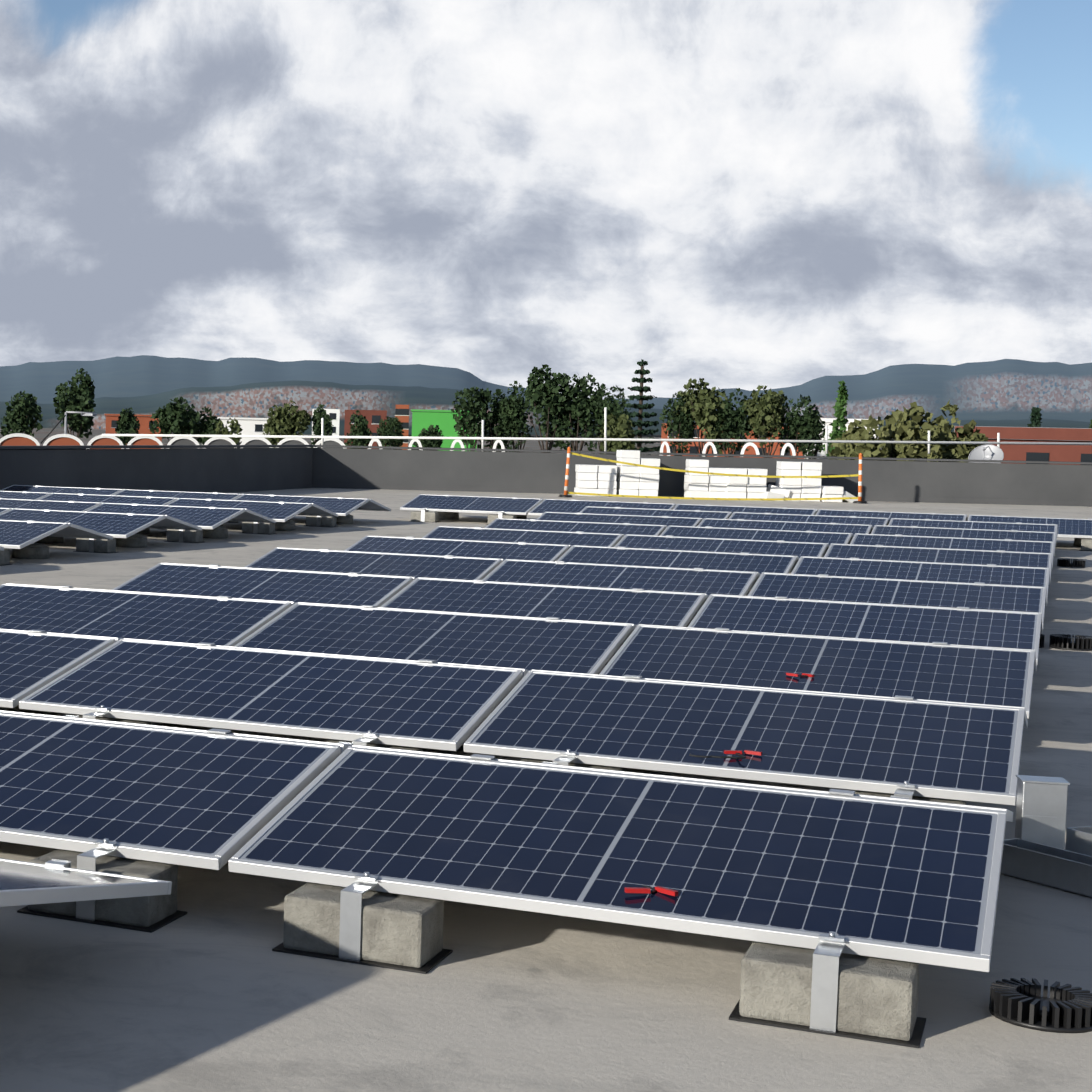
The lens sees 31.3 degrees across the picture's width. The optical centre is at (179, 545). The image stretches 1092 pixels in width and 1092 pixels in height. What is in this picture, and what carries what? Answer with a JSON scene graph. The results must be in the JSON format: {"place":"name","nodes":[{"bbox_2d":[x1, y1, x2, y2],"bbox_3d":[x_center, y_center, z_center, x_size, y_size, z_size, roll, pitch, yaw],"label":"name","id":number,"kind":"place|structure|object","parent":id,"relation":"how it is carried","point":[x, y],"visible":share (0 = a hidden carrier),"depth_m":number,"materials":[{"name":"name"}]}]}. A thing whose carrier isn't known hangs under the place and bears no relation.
{"place":"outdoors","nodes":[
{"label":"outdoors","id":0,"kind":"place"},
{"bbox_2d":[104,414,161,444],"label":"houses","id":1,"kind":"structure","parent":0,"point":[143,419],"depth_m":378.95,"materials":[{"name":"orange brick"}]},
{"bbox_2d":[202,417,268,444],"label":"white house","id":2,"kind":"structure","parent":0,"point":[251,426],"depth_m":378.82,"materials":[{"name":"white paint"}]},
{"bbox_2d":[411,409,477,450],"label":"green building","id":3,"kind":"structure","parent":0,"point":[444,420],"depth_m":395.27,"materials":[{"name":"paint"}]},
{"bbox_2d":[0,427,946,454],"bbox_3d":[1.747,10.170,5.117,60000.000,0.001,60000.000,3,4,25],"label":"ground","id":4,"kind":"structure","parent":0,"point":[40,435],"depth_m":1447.31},
{"bbox_2d":[0,391,42,436],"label":"tree","id":5,"kind":"object","parent":4,"relation":"on","point":[21,414],"visible":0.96,"depth_m":276.27,"materials":[{"name":"green plant"}]},
{"bbox_2d":[53,368,95,437],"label":"tree","id":6,"kind":"object","parent":4,"relation":"on","point":[81,398],"visible":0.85,"depth_m":277.12,"materials":[{"name":"green plant"}]},
{"bbox_2d":[115,407,139,444],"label":"tree","id":7,"kind":"object","parent":4,"relation":"on","point":[126,420],"visible":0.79,"depth_m":278.47,"materials":[{"name":"green plant"}]},
{"bbox_2d":[149,396,201,439],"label":"tree","id":8,"kind":"object","parent":4,"relation":"on","point":[175,418],"visible":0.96,"depth_m":297.29,"materials":[{"name":"green plant"}]},
{"bbox_2d":[196,406,222,444],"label":"tree","id":9,"kind":"object","parent":4,"relation":"on","point":[207,427],"visible":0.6,"depth_m":298.40,"materials":[{"name":"green plant"}]},
{"bbox_2d":[263,400,310,447],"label":"tree","id":10,"kind":"object","parent":4,"relation":"on","point":[283,421],"visible":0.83,"depth_m":298.44,"materials":[{"name":"green plant"}]},
{"bbox_2d":[310,404,333,447],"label":"tree","id":11,"kind":"object","parent":4,"relation":"on","point":[316,424],"visible":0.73,"depth_m":297.98,"materials":[{"name":"green plant"}]},
{"bbox_2d":[343,410,372,448],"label":"tree","id":12,"kind":"object","parent":4,"relation":"on","point":[359,428],"visible":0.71,"depth_m":316.76,"materials":[{"name":"green plant"}]},
{"bbox_2d":[344,410,386,448],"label":"building","id":13,"kind":"structure","parent":4,"relation":"on","point":[374,417],"depth_m":327.51,"materials":[{"name":"brick"}]},
{"bbox_2d":[376,416,403,449],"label":"tree","id":14,"kind":"object","parent":4,"relation":"on","point":[392,423],"visible":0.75,"depth_m":316.31,"materials":[{"name":"green plant"}]},
{"bbox_2d":[451,387,496,447],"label":"tree","id":15,"kind":"object","parent":4,"relation":"on","point":[469,421],"visible":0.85,"depth_m":274.14,"materials":[{"name":"green plant"}]},
{"bbox_2d":[477,389,513,451],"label":"tree","id":16,"kind":"object","parent":4,"relation":"on","point":[497,426],"visible":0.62,"depth_m":274.77,"materials":[{"name":"green plant"}]},
{"bbox_2d":[496,381,532,448],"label":"tree","id":17,"kind":"object","parent":4,"relation":"on","point":[518,414],"visible":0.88,"depth_m":273.46,"materials":[{"name":"green plant"}]},
{"bbox_2d":[0,488,1091,1091],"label":"flat roof surface","id":18,"kind":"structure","parent":4,"relation":"on","point":[210,990],"depth_m":4.83,"materials":[{"name":"grey concrete"}]},
{"bbox_2d":[0,445,313,492],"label":"parapet","id":19,"kind":"structure","parent":18,"relation":"on","point":[219,468],"depth_m":36.46,"materials":[{"name":"paint"}]},
{"bbox_2d":[0,485,353,565],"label":"array mounts","id":20,"kind":"object","parent":18,"relation":"on","point":[37,550],"visible":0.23,"depth_m":22.69,"materials":[{"name":"concrete"}]},
{"bbox_2d":[0,520,68,548],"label":"solar panel","id":21,"kind":"object","parent":20,"relation":"on","point":[14,534],"visible":1,"depth_m":19.16,"materials":[{"name":"blue glass"}]},
{"bbox_2d":[0,498,101,510],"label":"solar panel","id":22,"kind":"object","parent":20,"relation":"on","point":[46,504],"visible":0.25,"depth_m":24.50,"materials":[{"name":"blue glass"}]},
{"bbox_2d":[0,485,123,494],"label":"solar panel","id":23,"kind":"object","parent":20,"relation":"on","point":[74,490],"visible":0.29,"depth_m":29.68,"materials":[{"name":"blue glass"}]},
{"bbox_2d":[15,520,112,539],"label":"solar panel","id":24,"kind":"object","parent":20,"relation":"on","point":[71,530],"visible":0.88,"depth_m":20.26,"materials":[{"name":"silver metal"}]},
{"bbox_2d":[0,508,164,537],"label":"solar panel","id":25,"kind":"object","parent":20,"relation":"on","point":[120,525],"visible":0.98,"depth_m":21.52,"materials":[{"name":"blue glass"}]},
{"bbox_2d":[38,493,177,504],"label":"solar panel","id":26,"kind":"object","parent":20,"relation":"on","point":[109,499],"visible":0.33,"depth_m":26.73,"materials":[{"name":"blue glass"}]},
{"bbox_2d":[16,508,201,530],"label":"solar panel","id":27,"kind":"object","parent":20,"relation":"on","point":[168,522],"visible":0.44,"depth_m":22.31,"materials":[{"name":"silver metal"}]},
{"bbox_2d":[86,503,244,528],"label":"solar panel","id":28,"kind":"object","parent":20,"relation":"on","point":[207,517],"visible":0.71,"depth_m":23.62,"materials":[{"name":"blue glass"}]},
{"bbox_2d":[114,489,242,499],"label":"solar panel","id":29,"kind":"object","parent":20,"relation":"on","point":[194,495],"visible":0.23,"depth_m":28.81,"materials":[{"name":"blue glass"}]},
{"bbox_2d":[167,498,311,521],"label":"solar panel","id":30,"kind":"object","parent":20,"relation":"on","point":[281,511],"visible":0.67,"depth_m":25.70,"materials":[{"name":"blue glass"}]},
{"bbox_2d":[234,494,368,515],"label":"solar panel","id":31,"kind":"object","parent":20,"relation":"on","point":[342,506],"visible":0.62,"depth_m":27.78,"materials":[{"name":"blue glass"}]},
{"bbox_2d":[0,507,1020,1047],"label":"array mounts","id":32,"kind":"object","parent":18,"relation":"on","point":[822,987],"visible":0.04,"depth_m":5.06,"materials":[{"name":"concrete"}]},
{"bbox_2d":[0,630,114,707],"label":"solar panel","id":33,"kind":"object","parent":32,"relation":"on","point":[31,662],"visible":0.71,"depth_m":8.96,"materials":[{"name":"blue glass"}]},
{"bbox_2d":[0,858,171,906],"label":"solar panel","id":34,"kind":"object","parent":32,"relation":"on","point":[25,883],"visible":1,"depth_m":4.80,"materials":[{"name":"silver metal"}]},
{"bbox_2d":[0,584,291,646],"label":"solar panel","id":35,"kind":"object","parent":32,"relation":"on","point":[233,622],"visible":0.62,"depth_m":11.21,"materials":[{"name":"blue glass"}]},
{"bbox_2d":[0,712,340,869],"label":"solar panel","id":36,"kind":"object","parent":32,"relation":"on","point":[209,800],"visible":0.92,"depth_m":6.00,"materials":[{"name":"blue glass"}]},
{"bbox_2d":[0,710,351,753],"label":"solar panel","id":37,"kind":"object","parent":32,"relation":"on","point":[344,747],"visible":0.21,"depth_m":6.54,"materials":[{"name":"silver metal"}]},
{"bbox_2d":[112,563,412,606],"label":"solar panel","id":38,"kind":"object","parent":32,"relation":"on","point":[295,586],"visible":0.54,"depth_m":13.40,"materials":[{"name":"blue glass"}]},
{"bbox_2d":[19,639,522,750],"bbox_3d":[0.407,0.634,8.323,2.000,0.035,1.000,3,15,25],"label":"solar panel","id":39,"kind":"object","parent":32,"relation":"on","point":[441,706],"visible":0.98,"depth_m":8.24,"materials":[{"name":"blue glass"}]},
{"bbox_2d":[245,547,501,579],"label":"solar panel","id":40,"kind":"object","parent":32,"relation":"on","point":[429,566],"visible":0.46,"depth_m":15.53,"materials":[{"name":"blue glass"}]},
{"bbox_2d":[234,603,631,673],"bbox_3d":[1.393,0.519,10.398,2.000,0.035,1.000,3,15,25],"label":"solar panel","id":41,"kind":"object","parent":32,"relation":"on","point":[573,646],"visible":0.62,"depth_m":10.39,"materials":[{"name":"blue glass"}]},
{"bbox_2d":[344,536,568,561],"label":"solar panel","id":42,"kind":"object","parent":32,"relation":"on","point":[482,549],"visible":0.46,"depth_m":17.64,"materials":[{"name":"blue glass"}]},
{"bbox_2d":[422,526,622,546],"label":"solar panel","id":43,"kind":"object","parent":32,"relation":"on","point":[533,536],"visible":0.42,"depth_m":19.74,"materials":[{"name":"blue glass"}]},
{"bbox_2d":[380,578,705,626],"bbox_3d":[2.378,0.404,12.473,2.000,0.035,1.000,3,15,25],"label":"solar panel","id":44,"kind":"object","parent":32,"relation":"on","point":[660,608],"visible":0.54,"depth_m":12.53,"materials":[{"name":"blue glass"}]},
{"bbox_2d":[485,518,665,535],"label":"solar panel","id":45,"kind":"object","parent":32,"relation":"on","point":[589,527],"visible":0.48,"depth_m":21.84,"materials":[{"name":"blue glass"}]},
{"bbox_2d":[228,746,1006,971],"bbox_3d":[1.256,0.845,5.383,2.000,0.035,1.000,3,15,25],"label":"solar panel","id":46,"kind":"object","parent":32,"relation":"on","point":[909,881],"visible":1,"depth_m":5.28,"materials":[{"name":"blue glass"}]},
{"bbox_2d":[625,673,814,895],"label":"cable connectors","id":47,"kind":"object","parent":46,"relation":"on","point":[667,891],"visible":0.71,"depth_m":7.04,"materials":[{"name":"red plastic"}]},
{"bbox_2d":[537,512,700,526],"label":"solar panel","id":48,"kind":"object","parent":32,"relation":"on","point":[630,519],"visible":0.48,"depth_m":23.94,"materials":[{"name":"blue glass"}]},
{"bbox_2d":[482,559,757,595],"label":"solar panel","id":49,"kind":"object","parent":32,"relation":"on","point":[709,582],"visible":0.62,"depth_m":14.66,"materials":[{"name":"blue glass"}]},
{"bbox_2d":[580,506,730,518],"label":"solar panel","id":50,"kind":"object","parent":32,"relation":"on","point":[659,512],"visible":0.42,"depth_m":26.03,"materials":[{"name":"blue glass"}]},
{"bbox_2d":[557,545,796,573],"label":"solar panel","id":51,"kind":"object","parent":32,"relation":"on","point":[760,563],"visible":0.52,"depth_m":16.77,"materials":[{"name":"blue glass"}]},
{"bbox_2d":[352,745,1012,821],"bbox_3d":[1.687,0.795,6.290,2.000,0.035,1.000,3,-7,25],"label":"solar panel","id":52,"kind":"object","parent":32,"relation":"on","point":[1009,816],"visible":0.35,"depth_m":5.80,"materials":[{"name":"silver metal"}]},
{"bbox_2d":[614,534,827,557],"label":"solar panel","id":53,"kind":"object","parent":32,"relation":"on","point":[799,549],"visible":0.56,"depth_m":18.88,"materials":[{"name":"blue glass"}]},
{"bbox_2d":[464,670,1024,805],"bbox_3d":[2.241,0.730,7.458,2.000,0.035,1.000,3,15,25],"label":"solar panel","id":54,"kind":"object","parent":32,"relation":"on","point":[955,751],"visible":1,"depth_m":7.37,"materials":[{"name":"blue glass"}]},
{"bbox_2d":[660,526,851,544],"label":"solar panel","id":55,"kind":"object","parent":32,"relation":"on","point":[829,538],"visible":0.44,"depth_m":20.98,"materials":[{"name":"blue glass"}]},
{"bbox_2d":[533,670,1027,727],"bbox_3d":[2.672,0.680,8.366,2.000,0.035,1.000,3,-7,25],"label":"pv module","id":56,"kind":"object","parent":32,"relation":"on","point":[1025,722],"visible":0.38,"depth_m":7.90,"materials":[{"name":"silver metal"}]},
{"bbox_2d":[697,518,871,534],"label":"solar panel","id":57,"kind":"object","parent":32,"relation":"on","point":[795,526],"visible":0.5,"depth_m":23.07,"materials":[{"name":"blue glass"}]},
{"bbox_2d":[729,512,888,526],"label":"solar panel","id":58,"kind":"object","parent":32,"relation":"on","point":[873,521],"visible":0.4,"depth_m":25.16,"materials":[{"name":"blue glass"}]},
{"bbox_2d":[599,625,1034,718],"bbox_3d":[3.226,0.615,9.533,2.000,0.035,1.000,3,15,25],"label":"solar panel","id":59,"kind":"object","parent":32,"relation":"on","point":[971,674],"visible":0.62,"depth_m":9.53,"materials":[{"name":"blue glass"}]},
{"bbox_2d":[688,594,1041,663],"bbox_3d":[4.212,0.501,11.608,2.000,0.035,1.000,3,15,25],"label":"solar panel","id":60,"kind":"object","parent":32,"relation":"on","point":[987,628],"visible":0.69,"depth_m":11.67,"materials":[{"name":"blue glass"}]},
{"bbox_2d":[748,573,1045,625],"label":"solar panel","id":61,"kind":"object","parent":32,"relation":"on","point":[933,594],"visible":0.71,"depth_m":13.79,"materials":[{"name":"blue glass"}]},
{"bbox_2d":[791,556,1049,597],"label":"solar panel","id":62,"kind":"object","parent":32,"relation":"on","point":[963,573],"visible":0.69,"depth_m":15.91,"materials":[{"name":"blue glass"}]},
{"bbox_2d":[824,544,1051,578],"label":"solar panel","id":63,"kind":"object","parent":32,"relation":"on","point":[984,557],"visible":0.54,"depth_m":18.01,"materials":[{"name":"blue glass"}]},
{"bbox_2d":[850,533,1054,567],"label":"solar panel","id":64,"kind":"object","parent":32,"relation":"on","point":[959,543],"visible":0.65,"depth_m":20.11,"materials":[{"name":"blue glass"}]},
{"bbox_2d":[871,525,1055,555],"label":"solar panel","id":65,"kind":"object","parent":32,"relation":"on","point":[968,533],"visible":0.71,"depth_m":22.21,"materials":[{"name":"blue glass"}]},
{"bbox_2d":[888,518,1057,539],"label":"solar panel","id":66,"kind":"object","parent":32,"relation":"on","point":[976,525],"visible":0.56,"depth_m":24.30,"materials":[{"name":"blue glass"}]},
{"bbox_2d":[574,464,616,496],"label":"block stack","id":67,"kind":"object","parent":18,"relation":"on","point":[598,479],"visible":0.98,"depth_m":42.05,"materials":[{"name":"white concrete"}]},
{"bbox_2d":[616,450,659,495],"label":"block stack","id":68,"kind":"object","parent":18,"relation":"on","point":[637,480],"visible":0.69,"depth_m":41.97,"materials":[{"name":"white concrete"}]},
{"bbox_2d":[304,445,1091,506],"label":"parapet","id":69,"kind":"structure","parent":18,"relation":"on","point":[1011,482],"depth_m":43.05,"materials":[{"name":"paint"}]},
{"bbox_2d":[684,459,727,497],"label":"block stack","id":70,"kind":"object","parent":18,"relation":"on","point":[697,485],"visible":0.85,"depth_m":41.87,"materials":[{"name":"white concrete"}]},
{"bbox_2d":[568,452,858,499],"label":"caution tape","id":71,"kind":"object","parent":18,"relation":"on","point":[670,469],"visible":0.96,"depth_m":41.17,"materials":[{"name":"yellow plastic"}]},
{"bbox_2d":[411,497,1091,550],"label":"array mounts","id":72,"kind":"object","parent":18,"relation":"on","point":[423,515],"visible":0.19,"depth_m":28.90,"materials":[{"name":"concrete"}]},
{"bbox_2d":[400,494,542,514],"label":"solar panel","id":73,"kind":"object","parent":72,"relation":"in","point":[479,504],"visible":0.92,"depth_m":29.17,"materials":[{"name":"blue glass"}]},
{"bbox_2d":[528,499,675,515],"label":"solar panel","id":74,"kind":"object","parent":72,"relation":"in","point":[557,505],"visible":0.48,"depth_m":28.56,"materials":[{"name":"blue glass"}]},
{"bbox_2d":[673,504,816,514],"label":"solar panel","id":75,"kind":"object","parent":72,"relation":"in","point":[773,510],"visible":0.48,"depth_m":27.76,"materials":[{"name":"blue glass"}]},
{"bbox_2d":[816,509,966,520],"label":"solar panel","id":76,"kind":"object","parent":72,"relation":"in","point":[906,515],"visible":0.42,"depth_m":26.89,"materials":[{"name":"blue glass"}]},
{"bbox_2d":[968,515,1091,537],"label":"solar panel","id":77,"kind":"object","parent":72,"relation":"in","point":[1075,528],"visible":0.38,"depth_m":25.94,"materials":[{"name":"blue glass"}]},
{"bbox_2d":[726,468,789,500],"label":"block stack","id":78,"kind":"object","parent":18,"relation":"on","point":[745,487],"visible":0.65,"depth_m":41.70,"materials":[{"name":"white concrete"}]},
{"bbox_2d":[775,461,821,501],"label":"block stack","id":79,"kind":"object","parent":18,"relation":"on","point":[804,487],"visible":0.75,"depth_m":41.70,"materials":[{"name":"white concrete"}]},
{"bbox_2d":[968,444,1003,462],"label":"satellite dish","id":80,"kind":"object","parent":18,"relation":"on","point":[987,452],"visible":0.58,"depth_m":55.04,"materials":[{"name":"grey"}]},
{"bbox_2d":[989,978,1091,1033],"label":"drain","id":81,"kind":"object","parent":18,"relation":"on","point":[1065,1008],"visible":0.98,"depth_m":4.67,"materials":[{"name":"black plastic"}]},
{"bbox_2d":[1000,775,1091,896],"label":"cable tray","id":82,"kind":"object","parent":18,"relation":"on","point":[1034,851],"visible":0.92,"depth_m":6.36,"materials":[{"name":"metal"}]},
{"bbox_2d":[524,364,575,452],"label":"tree","id":83,"kind":"object","parent":4,"relation":"on","point":[539,394],"visible":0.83,"depth_m":263.11,"materials":[{"name":"green plant"}]},
{"bbox_2d":[552,372,600,453],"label":"tree","id":84,"kind":"object","parent":4,"relation":"on","point":[578,409],"visible":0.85,"depth_m":262.56,"materials":[{"name":"green plant"}]},
{"bbox_2d":[582,383,624,453],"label":"tree","id":85,"kind":"object","parent":4,"relation":"on","point":[599,404],"visible":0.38,"depth_m":261.84,"materials":[{"name":"green plant"}]},
{"bbox_2d":[599,413,635,451],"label":"tree","id":86,"kind":"object","parent":4,"relation":"on","point":[622,429],"visible":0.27,"depth_m":145.40,"materials":[{"name":"green plant"}]},
{"bbox_2d":[620,359,660,454],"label":"tree","id":87,"kind":"object","parent":4,"relation":"on","point":[640,406],"visible":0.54,"depth_m":241.34,"materials":[{"name":"green plant"}]},
{"bbox_2d":[659,392,694,455],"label":"tree","id":88,"kind":"object","parent":4,"relation":"on","point":[684,429],"visible":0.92,"depth_m":288.47,"materials":[{"name":"green plant"}]},
{"bbox_2d":[673,378,730,453],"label":"tree","id":89,"kind":"object","parent":4,"relation":"on","point":[706,401],"visible":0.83,"depth_m":287.03,"materials":[{"name":"green plant"}]},
{"bbox_2d":[709,388,754,456],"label":"tree","id":90,"kind":"object","parent":4,"relation":"on","point":[733,428],"visible":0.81,"depth_m":285.74,"materials":[{"name":"green plant"}]},
{"bbox_2d":[661,423,804,458],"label":"orange row","id":91,"kind":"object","parent":4,"relation":"on","point":[751,449],"depth_m":325.75,"materials":[{"name":"brick"}]},
{"bbox_2d":[739,385,789,457],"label":"tree","id":92,"kind":"object","parent":4,"relation":"on","point":[765,413],"visible":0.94,"depth_m":284.60,"materials":[{"name":"green plant"}]},
{"bbox_2d":[778,394,815,458],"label":"tree","id":93,"kind":"object","parent":4,"relation":"on","point":[795,423],"visible":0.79,"depth_m":283.30,"materials":[{"name":"green plant"}]},
{"bbox_2d":[801,404,824,458],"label":"tree","id":94,"kind":"object","parent":4,"relation":"on","point":[817,425],"visible":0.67,"depth_m":282.91,"materials":[{"name":"green plant"}]},
{"bbox_2d":[823,381,848,455],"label":"tree","id":95,"kind":"object","parent":4,"relation":"on","point":[840,421],"visible":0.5,"depth_m":187.88,"materials":[{"name":"green plant"}]},
{"bbox_2d":[828,415,926,460],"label":"tree","id":96,"kind":"object","parent":4,"relation":"on","point":[859,431],"visible":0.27,"depth_m":120.22,"materials":[{"name":"green plant"}]},
{"bbox_2d":[882,402,951,461],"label":"tree","id":97,"kind":"object","parent":4,"relation":"on","point":[915,413],"visible":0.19,"depth_m":119.15,"materials":[{"name":"green plant"}]},
{"bbox_2d":[932,400,987,461],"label":"tree","id":98,"kind":"object","parent":4,"relation":"on","point":[954,451],"visible":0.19,"depth_m":119.51,"materials":[{"name":"green plant"}]},
{"bbox_2d":[954,426,1091,464],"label":"brick hall","id":99,"kind":"structure","parent":4,"relation":"on","point":[1070,453],"depth_m":135.85,"materials":[{"name":"red brick"}]},
{"bbox_2d":[0,355,1091,434],"bbox_3d":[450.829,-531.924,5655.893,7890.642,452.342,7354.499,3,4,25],"label":"mountains","id":100,"kind":"structure","parent":0,"point":[1005,393],"depth_m":6844.48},
{"bbox_2d":[0,407,1091,456],"bbox_3d":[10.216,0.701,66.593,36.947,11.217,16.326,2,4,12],"label":"railing","id":101,"kind":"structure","parent":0,"point":[18,439],"depth_m":60.02,"materials":[{"name":"silver metal"}]},
{"bbox_2d":[0,0,1091,399],"label":"sky","id":102,"kind":"structure","parent":0,"point":[742,194],"materials":[{"name":"white"}]},
{"bbox_2d":[1049,634,1091,650],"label":"drain","id":103,"kind":"object","parent":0,"point":[1065,642],"visible":1,"depth_m":13.10,"materials":[{"name":"black metal"}]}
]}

